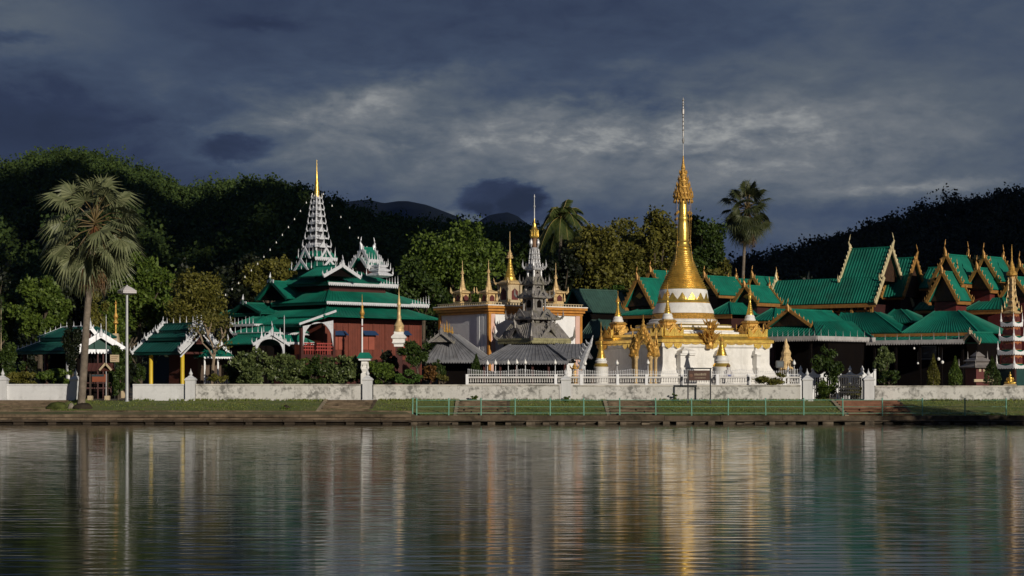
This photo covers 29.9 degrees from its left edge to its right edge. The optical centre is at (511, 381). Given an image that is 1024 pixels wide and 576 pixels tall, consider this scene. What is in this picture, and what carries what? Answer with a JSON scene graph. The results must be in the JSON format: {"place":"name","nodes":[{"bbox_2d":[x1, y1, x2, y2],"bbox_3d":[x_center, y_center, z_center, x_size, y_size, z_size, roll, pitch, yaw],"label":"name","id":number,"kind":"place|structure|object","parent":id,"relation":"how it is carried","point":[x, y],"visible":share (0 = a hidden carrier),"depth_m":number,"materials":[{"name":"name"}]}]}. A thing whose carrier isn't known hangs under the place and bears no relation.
{"place":"outdoors","nodes":[
{"label":"outdoors","id":0,"kind":"place"},
{"bbox_2d":[0,174,543,386],"bbox_3d":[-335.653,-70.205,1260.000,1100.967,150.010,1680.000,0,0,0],"label":"hills","id":1,"kind":"structure","parent":0,"point":[161,371],"depth_m":673.05,"materials":[{"name":"green plant"}]},
{"bbox_2d":[0,144,599,365],"bbox_3d":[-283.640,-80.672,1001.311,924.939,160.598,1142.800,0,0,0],"label":"hill forest","id":2,"kind":"object","parent":1,"relation":"on","point":[279,207],"visible":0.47,"depth_m":962.89,"materials":[{"name":"green plant"}]},
{"bbox_2d":[344,200,527,228],"bbox_3d":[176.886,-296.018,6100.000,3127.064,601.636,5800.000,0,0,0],"label":"mountains","id":3,"kind":"structure","parent":0,"point":[414,209],"depth_m":5696.23,"materials":[{"name":"green plant"}]},
{"bbox_2d":[86,392,860,399],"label":"courtyard","id":4,"kind":"structure","parent":0,"point":[131,396],"depth_m":144.96,"materials":[{"name":"grey concrete"}]},
{"bbox_2d":[0,294,18,350],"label":"broadleaf tree","id":5,"kind":"object","parent":4,"relation":"on","point":[6,330],"visible":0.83,"depth_m":159.56,"materials":[{"name":"green plant"}]},
{"bbox_2d":[0,342,26,381],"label":"shrub","id":6,"kind":"object","parent":4,"relation":"on","point":[8,355],"visible":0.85,"depth_m":137.76,"materials":[{"name":"green plant"}]},
{"bbox_2d":[6,371,37,383],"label":"shrub","id":7,"kind":"object","parent":4,"relation":"on","point":[20,377],"visible":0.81,"depth_m":135.55,"materials":[{"name":"green plant"}]},
{"bbox_2d":[5,274,74,383],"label":"broadleaf tree","id":8,"kind":"object","parent":4,"relation":"on","point":[45,299],"visible":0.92,"depth_m":157.46,"materials":[{"name":"green plant"}]},
{"bbox_2d":[35,368,72,383],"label":"shrub","id":9,"kind":"object","parent":4,"relation":"on","point":[54,375],"visible":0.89,"depth_m":135.71,"materials":[{"name":"green plant"}]},
{"bbox_2d":[60,312,81,376],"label":"columnar tree","id":10,"kind":"object","parent":4,"relation":"on","point":[71,339],"visible":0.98,"depth_m":138.76,"materials":[{"name":"green plant"}]},
{"bbox_2d":[16,324,128,383],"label":"pavilion","id":11,"kind":"structure","parent":4,"relation":"on","point":[49,343],"depth_m":147.15,"materials":[{"name":"green metal"}]},
{"bbox_2d":[53,273,100,325],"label":"broadleaf tree","id":12,"kind":"object","parent":4,"relation":"on","point":[77,309],"visible":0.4,"depth_m":168.98,"materials":[{"name":"green plant"}]},
{"bbox_2d":[74,318,124,398],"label":"gabled pavilion","id":13,"kind":"structure","parent":4,"relation":"on","point":[97,348],"depth_m":142.42,"materials":[{"name":"green metal"}]},
{"bbox_2d":[90,289,109,331],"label":"columnar tree","id":14,"kind":"object","parent":4,"relation":"on","point":[97,319],"visible":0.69,"depth_m":149.86,"materials":[{"name":"green plant"}]},
{"bbox_2d":[98,300,134,345],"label":"broadleaf tree","id":15,"kind":"object","parent":4,"relation":"on","point":[121,318],"visible":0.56,"depth_m":152.76,"materials":[{"name":"green plant"}]},
{"bbox_2d":[108,366,124,399],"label":"shrub","id":16,"kind":"object","parent":4,"relation":"on","point":[115,376],"visible":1,"depth_m":135.02,"materials":[{"name":"green plant"}]},
{"bbox_2d":[108,343,132,398],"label":"shrub","id":17,"kind":"object","parent":4,"relation":"on","point":[116,350],"visible":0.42,"depth_m":141.30,"materials":[{"name":"green plant"}]},
{"bbox_2d":[106,250,176,383],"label":"broadleaf tree","id":18,"kind":"object","parent":4,"relation":"on","point":[145,299],"visible":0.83,"depth_m":159.14,"materials":[{"name":"green plant"}]},
{"bbox_2d":[130,315,218,383],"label":"pavilion","id":19,"kind":"structure","parent":4,"relation":"on","point":[179,345],"depth_m":142.92,"materials":[{"name":"green metal"}]},
{"bbox_2d":[163,266,231,338],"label":"broadleaf tree","id":20,"kind":"object","parent":4,"relation":"on","point":[199,291],"visible":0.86,"depth_m":150.96,"materials":[{"name":"green plant"}]},
{"bbox_2d":[193,341,233,383],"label":"kiosk","id":21,"kind":"object","parent":4,"relation":"on","point":[204,367],"visible":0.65,"depth_m":141.81,"materials":[{"name":"teal metal"}]},
{"bbox_2d":[186,307,241,383],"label":"bare tree","id":22,"kind":"object","parent":4,"relation":"on","point":[210,324],"visible":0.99,"depth_m":139.39,"materials":[{"name":"brown plant"}]},
{"bbox_2d":[219,251,275,309],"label":"broadleaf tree","id":23,"kind":"object","parent":4,"relation":"on","point":[237,292],"visible":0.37,"depth_m":184.53,"materials":[{"name":"green plant"}]},
{"bbox_2d":[228,347,273,383],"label":"frangipani bush","id":24,"kind":"object","parent":4,"relation":"on","point":[251,367],"visible":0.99,"depth_m":136.14,"materials":[{"name":"green plant"}]},
{"bbox_2d":[237,254,297,302],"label":"broadleaf tree","id":25,"kind":"object","parent":4,"relation":"on","point":[255,280],"visible":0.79,"depth_m":171.35,"materials":[{"name":"green plant"}]},
{"bbox_2d":[262,353,304,383],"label":"frangipani bush","id":26,"kind":"object","parent":4,"relation":"on","point":[283,368],"visible":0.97,"depth_m":136.43,"materials":[{"name":"green plant"}]},
{"bbox_2d":[299,353,334,383],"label":"frangipani bush","id":27,"kind":"object","parent":4,"relation":"on","point":[312,367],"visible":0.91,"depth_m":136.66,"materials":[{"name":"green plant"}]},
{"bbox_2d":[219,165,437,384],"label":"red temple","id":28,"kind":"structure","parent":4,"relation":"on","point":[321,298],"depth_m":153.09,"materials":[{"name":"tile"}]},
{"bbox_2d":[320,355,362,383],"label":"frangipani bush","id":29,"kind":"object","parent":4,"relation":"on","point":[349,367],"visible":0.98,"depth_m":136.62,"materials":[{"name":"green plant"}]},
{"bbox_2d":[369,360,396,384],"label":"shrub","id":30,"kind":"object","parent":4,"relation":"on","point":[383,372],"visible":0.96,"depth_m":136.76,"materials":[{"name":"green plant"}]},
{"bbox_2d":[391,293,406,384],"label":"stupa","id":31,"kind":"object","parent":4,"relation":"on","point":[398,337],"visible":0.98,"depth_m":143.25,"materials":[{"name":"metal"}]},
{"bbox_2d":[397,340,430,384],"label":"garden tree","id":32,"kind":"object","parent":4,"relation":"on","point":[416,354],"visible":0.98,"depth_m":137.18,"materials":[{"name":"green plant"}]},
{"bbox_2d":[395,255,455,384],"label":"broadleaf tree","id":33,"kind":"object","parent":4,"relation":"on","point":[418,284],"visible":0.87,"depth_m":169.41,"materials":[{"name":"green plant"}]},
{"bbox_2d":[389,214,510,314],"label":"broadleaf tree","id":34,"kind":"object","parent":4,"relation":"on","point":[443,265],"visible":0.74,"depth_m":176.44,"materials":[{"name":"green plant"}]},
{"bbox_2d":[426,322,592,384],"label":"tin roofed hall","id":35,"kind":"structure","parent":4,"relation":"on","point":[454,354],"depth_m":143.31,"materials":[{"name":"metal"}]},
{"bbox_2d":[433,237,587,384],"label":"chapel","id":36,"kind":"structure","parent":4,"relation":"on","point":[475,324],"depth_m":154.50,"materials":[{"name":"white paint"}]},
{"bbox_2d":[504,240,553,305],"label":"broadleaf tree","id":37,"kind":"object","parent":4,"relation":"on","point":[521,250],"visible":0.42,"depth_m":189.08,"materials":[{"name":"green plant"}]},
{"bbox_2d":[527,199,588,265],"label":"coconut palm","id":38,"kind":"object","parent":4,"relation":"on","point":[558,217],"visible":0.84,"depth_m":185.25,"materials":[{"name":"green plant"}]},
{"bbox_2d":[543,245,584,302],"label":"broadleaf tree","id":39,"kind":"object","parent":4,"relation":"on","point":[567,270],"visible":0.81,"depth_m":179.37,"materials":[{"name":"green plant"}]},
{"bbox_2d":[564,288,631,330],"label":"shed","id":40,"kind":"structure","parent":4,"relation":"on","point":[598,303],"depth_m":168.72,"materials":[{"name":"green metal"}]},
{"bbox_2d":[593,334,608,383],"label":"stupa","id":41,"kind":"object","parent":4,"relation":"on","point":[600,364],"visible":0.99,"depth_m":144.64,"materials":[{"name":"gold metal"}]},
{"bbox_2d":[565,217,646,289],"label":"broadleaf tree","id":42,"kind":"object","parent":4,"relation":"on","point":[606,263],"visible":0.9,"depth_m":180.21,"materials":[{"name":"green plant"}]},
{"bbox_2d":[582,319,629,383],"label":"shed","id":43,"kind":"structure","parent":4,"relation":"on","point":[594,327],"depth_m":159.17,"materials":[{"name":"green metal"}]},
{"bbox_2d":[466,369,799,398],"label":"picket fence","id":44,"kind":"object","parent":4,"relation":"on","point":[617,377],"visible":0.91,"depth_m":136.96,"materials":[{"name":"white paint"}]},
{"bbox_2d":[621,309,653,327],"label":"verandah","id":45,"kind":"object","parent":4,"relation":"on","point":[634,317],"visible":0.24,"depth_m":165.32,"materials":[{"name":"green metal"}]},
{"bbox_2d":[621,269,666,310],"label":"gabled hall","id":46,"kind":"structure","parent":4,"relation":"on","point":[643,293],"depth_m":169.35,"materials":[{"name":"teal tile"}]},
{"bbox_2d":[628,317,659,383],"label":"golden arch","id":47,"kind":"structure","parent":4,"relation":"on","point":[644,336],"depth_m":145.76,"materials":[{"name":"gold metal"}]},
{"bbox_2d":[627,204,677,278],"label":"broadleaf tree","id":48,"kind":"object","parent":4,"relation":"on","point":[657,241],"visible":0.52,"depth_m":185.16,"materials":[{"name":"green plant"}]},
{"bbox_2d":[591,98,776,383],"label":"great chedi","id":49,"kind":"structure","parent":4,"relation":"on","point":[685,325],"depth_m":152.59,"materials":[{"name":"gold metal"}]},
{"bbox_2d":[669,208,703,252],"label":"broadleaf tree","id":50,"kind":"object","parent":4,"relation":"on","point":[693,223],"visible":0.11,"depth_m":195.85,"materials":[{"name":"green plant"}]},
{"bbox_2d":[690,217,726,277],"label":"broadleaf tree","id":51,"kind":"object","parent":4,"relation":"on","point":[709,252],"visible":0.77,"depth_m":183.16,"materials":[{"name":"green plant"}]},
{"bbox_2d":[705,257,731,276],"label":"broadleaf tree","id":52,"kind":"object","parent":4,"relation":"on","point":[725,266],"visible":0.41,"depth_m":175.72,"materials":[{"name":"green plant"}]},
{"bbox_2d":[701,266,741,316],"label":"gabled hall","id":53,"kind":"structure","parent":4,"relation":"on","point":[721,290],"depth_m":171.30,"materials":[{"name":"teal tile"}]},
{"bbox_2d":[712,331,730,383],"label":"stupa","id":54,"kind":"object","parent":4,"relation":"on","point":[721,361],"visible":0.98,"depth_m":144.60,"materials":[{"name":"white paint"}]},
{"bbox_2d":[713,301,759,330],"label":"verandah","id":55,"kind":"object","parent":4,"relation":"on","point":[728,312],"visible":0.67,"depth_m":165.40,"materials":[{"name":"green metal"}]},
{"bbox_2d":[716,179,773,278],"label":"fan palm","id":56,"kind":"object","parent":4,"relation":"on","point":[746,229],"visible":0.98,"depth_m":189.06,"materials":[{"name":"green plant"}]},
{"bbox_2d":[730,275,783,325],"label":"gabled hall","id":57,"kind":"structure","parent":4,"relation":"on","point":[763,298],"depth_m":167.50,"materials":[{"name":"teal metal"}]},
{"bbox_2d":[755,308,785,372],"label":"verandah","id":58,"kind":"object","parent":4,"relation":"on","point":[765,317],"visible":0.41,"depth_m":163.02,"materials":[{"name":"green metal"}]},
{"bbox_2d":[764,300,875,397],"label":"porch","id":59,"kind":"object","parent":4,"relation":"on","point":[807,334],"visible":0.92,"depth_m":154.43,"materials":[{"name":"teal metal"}]},
{"bbox_2d":[815,379,837,399],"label":"bush","id":60,"kind":"object","parent":4,"relation":"on","point":[823,389],"visible":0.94,"depth_m":135.87,"materials":[{"name":"green plant"}]},
{"bbox_2d":[810,344,844,398],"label":"weeping tree","id":61,"kind":"object","parent":4,"relation":"on","point":[829,366],"visible":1,"depth_m":138.71,"materials":[{"name":"green plant"}]},
{"bbox_2d":[787,366,875,398],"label":"lotus fence","id":62,"kind":"object","parent":4,"relation":"on","point":[812,374],"visible":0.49,"depth_m":140.94,"materials":[{"name":"white paint"}]},
{"bbox_2d":[771,233,913,315],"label":"hall","id":63,"kind":"structure","parent":4,"relation":"on","point":[857,285],"depth_m":168.41,"materials":[{"name":"teal tile"}]},
{"bbox_2d":[872,346,895,383],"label":"weeping tree","id":64,"kind":"object","parent":4,"relation":"on","point":[879,363],"visible":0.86,"depth_m":137.82,"materials":[{"name":"green plant"}]},
{"bbox_2d":[880,245,936,316],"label":"side hall","id":65,"kind":"structure","parent":4,"relation":"on","point":[913,284],"depth_m":169.59,"materials":[{"name":"teal tile"}]},
{"bbox_2d":[839,309,1002,385],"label":"long verandah","id":66,"kind":"object","parent":4,"relation":"on","point":[900,334],"visible":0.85,"depth_m":157.72,"materials":[{"name":"teal metal"}]},
{"bbox_2d":[924,239,975,310],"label":"gabled hall","id":67,"kind":"structure","parent":4,"relation":"on","point":[949,283],"depth_m":163.11,"materials":[{"name":"teal tile"}]},
{"bbox_2d":[958,351,996,385],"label":"shrine","id":68,"kind":"object","parent":4,"relation":"on","point":[975,365],"visible":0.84,"depth_m":140.51,"materials":[{"name":"silver"}]},
{"bbox_2d":[968,244,1009,314],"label":"gabled hall","id":69,"kind":"structure","parent":4,"relation":"on","point":[988,277],"depth_m":164.16,"materials":[{"name":"teal tile"}]},
{"bbox_2d":[983,356,1001,385],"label":"cone shrub","id":70,"kind":"object","parent":4,"relation":"on","point":[990,366],"visible":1,"depth_m":136.28,"materials":[{"name":"green plant"}]},
{"bbox_2d":[966,297,1019,363],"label":"verandah","id":71,"kind":"object","parent":4,"relation":"on","point":[990,310],"visible":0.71,"depth_m":162.59,"materials":[{"name":"green metal"}]},
{"bbox_2d":[994,247,1023,385],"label":"tiered pavilion","id":72,"kind":"structure","parent":4,"relation":"on","point":[1011,352],"depth_m":142.70,"materials":[{"name":"paint"}]},
{"bbox_2d":[998,252,1023,363],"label":"gabled hall","id":73,"kind":"structure","parent":4,"relation":"on","point":[1019,279],"depth_m":162.77,"materials":[{"name":"teal metal"}]},
{"bbox_2d":[0,424,1023,575],"bbox_3d":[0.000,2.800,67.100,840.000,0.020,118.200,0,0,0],"label":"water","id":74,"kind":"structure","parent":0,"point":[511,499],"depth_m":45.30,"materials":[{"name":"black liquid"}]},
{"bbox_2d":[0,398,1023,414],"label":"lawn","id":75,"kind":"structure","parent":0,"point":[985,409],"depth_m":129.66,"materials":[{"name":"green plant"}]},
{"bbox_2d":[0,400,68,410],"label":"stone stairway","id":76,"kind":"object","parent":75,"relation":"on","point":[11,404],"visible":0.34,"depth_m":130.46,"materials":[{"name":"beige stone"}]},
{"bbox_2d":[37,174,148,403],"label":"fan palm","id":77,"kind":"object","parent":75,"relation":"on","point":[100,268],"visible":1,"depth_m":130.58,"materials":[{"name":"green plant"}]},
{"bbox_2d":[117,285,136,400],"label":"street lamp","id":78,"kind":"object","parent":75,"relation":"on","point":[127,290],"visible":0.92,"depth_m":132.21,"materials":[{"name":"metal"}]},
{"bbox_2d":[316,399,376,410],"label":"stone stairway","id":79,"kind":"object","parent":75,"relation":"on","point":[339,405],"visible":0.65,"depth_m":129.64,"materials":[{"name":"beige stone"}]},
{"bbox_2d":[454,399,509,414],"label":"stone stairway","id":80,"kind":"object","parent":75,"relation":"on","point":[469,404],"visible":0.66,"depth_m":129.64,"materials":[{"name":"beige stone"}]},
{"bbox_2d":[603,399,659,414],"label":"stone stairway","id":81,"kind":"object","parent":75,"relation":"on","point":[645,406],"visible":0.66,"depth_m":129.82,"materials":[{"name":"beige stone"}]},
{"bbox_2d":[687,368,711,403],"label":"sign board","id":82,"kind":"object","parent":75,"relation":"on","point":[698,375],"visible":1,"depth_m":131.57,"materials":[{"name":"brown wood"}]},
{"bbox_2d":[830,399,915,415],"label":"stone stairway","id":83,"kind":"object","parent":75,"relation":"on","point":[860,407],"visible":0.64,"depth_m":129.64,"materials":[{"name":"beige stone"}]},
{"bbox_2d":[0,387,1023,423],"bbox_3d":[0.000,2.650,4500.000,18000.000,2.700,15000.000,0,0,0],"label":"ground","id":84,"kind":"structure","parent":0,"point":[306,413],"depth_m":126.78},
{"bbox_2d":[0,261,19,359],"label":"forest tree","id":85,"kind":"object","parent":84,"relation":"on","point":[5,281],"visible":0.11,"depth_m":251.12,"materials":[{"name":"green plant"}]},
{"bbox_2d":[14,276,49,383],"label":"forest tree","id":86,"kind":"object","parent":84,"relation":"on","point":[32,363],"visible":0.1,"depth_m":245.07,"materials":[{"name":"green plant"}]},
{"bbox_2d":[7,384,69,399],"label":"boundary wall","id":87,"kind":"structure","parent":84,"relation":"on","point":[38,391],"depth_m":133.00,"materials":[{"name":"white paint"}]},
{"bbox_2d":[87,363,114,399],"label":"notice shelter","id":88,"kind":"object","parent":84,"relation":"on","point":[106,367],"visible":0.89,"depth_m":133.84,"materials":[{"name":"brown wood"}]},
{"bbox_2d":[108,267,161,384],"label":"forest tree","id":89,"kind":"object","parent":84,"relation":"on","point":[132,344],"visible":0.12,"depth_m":230.37,"materials":[{"name":"green plant"}]},
{"bbox_2d":[133,384,184,400],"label":"boundary wall","id":90,"kind":"structure","parent":84,"relation":"on","point":[162,392],"depth_m":133.00,"materials":[{"name":"white paint"}]},
{"bbox_2d":[147,257,193,357],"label":"forest tree","id":91,"kind":"object","parent":84,"relation":"on","point":[184,266],"visible":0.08,"depth_m":229.49,"materials":[{"name":"green plant"}]},
{"bbox_2d":[0,419,410,423],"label":"embankment kerb","id":92,"kind":"structure","parent":84,"relation":"on","point":[210,421],"depth_m":125.50,"materials":[{"name":"concrete"}]},
{"bbox_2d":[0,410,411,421],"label":"embankment steps","id":93,"kind":"structure","parent":84,"relation":"on","point":[206,417],"depth_m":126.36,"materials":[{"name":"concrete"}]},
{"bbox_2d":[210,262,233,341],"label":"forest tree","id":94,"kind":"object","parent":84,"relation":"on","point":[215,333],"visible":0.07,"depth_m":245.94,"materials":[{"name":"green plant"}]},
{"bbox_2d":[196,384,361,400],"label":"boundary wall","id":95,"kind":"structure","parent":84,"relation":"on","point":[281,392],"depth_m":133.00,"materials":[{"name":"paint"}]},
{"bbox_2d":[373,385,558,400],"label":"boundary wall","id":96,"kind":"structure","parent":84,"relation":"on","point":[490,392],"depth_m":133.00,"materials":[{"name":"paint"}]},
{"bbox_2d":[573,385,800,400],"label":"boundary wall","id":97,"kind":"structure","parent":84,"relation":"on","point":[657,392],"depth_m":133.00,"materials":[{"name":"paint"}]},
{"bbox_2d":[411,421,1016,423],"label":"quay footing","id":98,"kind":"object","parent":84,"relation":"on","point":[723,422],"visible":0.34,"depth_m":125.49,"materials":[{"name":"grey concrete"}]},
{"bbox_2d":[412,420,1023,423],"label":"quay ledge","id":99,"kind":"object","parent":98,"relation":"on","point":[713,420],"visible":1,"depth_m":125.90,"materials":[{"name":"concrete"}]},
{"bbox_2d":[801,370,813,400],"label":"wall pillar","id":100,"kind":"structure","parent":84,"relation":"on","point":[807,386],"depth_m":132.77,"materials":[{"name":"white paint"}]},
{"bbox_2d":[862,368,874,399],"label":"wall pillar","id":101,"kind":"structure","parent":84,"relation":"on","point":[868,380],"depth_m":132.77,"materials":[{"name":"white paint"}]},
{"bbox_2d":[838,375,861,399],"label":"iron gate","id":102,"kind":"structure","parent":101,"relation":"attached to","point":[850,392],"depth_m":133.18,"materials":[{"name":"grey metal"}]},
{"bbox_2d":[874,386,1023,400],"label":"boundary wall","id":103,"kind":"structure","parent":84,"relation":"on","point":[946,392],"depth_m":133.00,"materials":[{"name":"paint"}]},
{"bbox_2d":[0,0,1023,261],"label":"sky","id":104,"kind":"structure","parent":0,"point":[847,112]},
{"bbox_2d":[493,194,575,346],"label":"mondop","id":105,"kind":"structure","parent":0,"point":[534,323],"depth_m":149.34,"materials":[{"name":"metal"}]},
{"bbox_2d":[412,415,1023,419],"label":"quay","id":106,"kind":"structure","parent":0,"point":[662,417],"depth_m":126.46,"materials":[{"name":"grey concrete"}]},
{"bbox_2d":[412,398,1006,415],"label":"steel railing","id":107,"kind":"object","parent":106,"relation":"on","point":[655,406],"visible":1,"depth_m":126.91,"materials":[{"name":"metal"}]},
{"bbox_2d":[809,212,1023,302],"bbox_3d":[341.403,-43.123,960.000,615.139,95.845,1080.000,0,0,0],"label":"hills","id":108,"kind":"structure","parent":0,"point":[971,242],"depth_m":818.27,"materials":[{"name":"green plant"}]},
{"bbox_2d":[721,182,1023,305],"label":"hill forest","id":109,"kind":"object","parent":108,"relation":"on","point":[822,258],"visible":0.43,"depth_m":800.41,"materials":[{"name":"green plant"}]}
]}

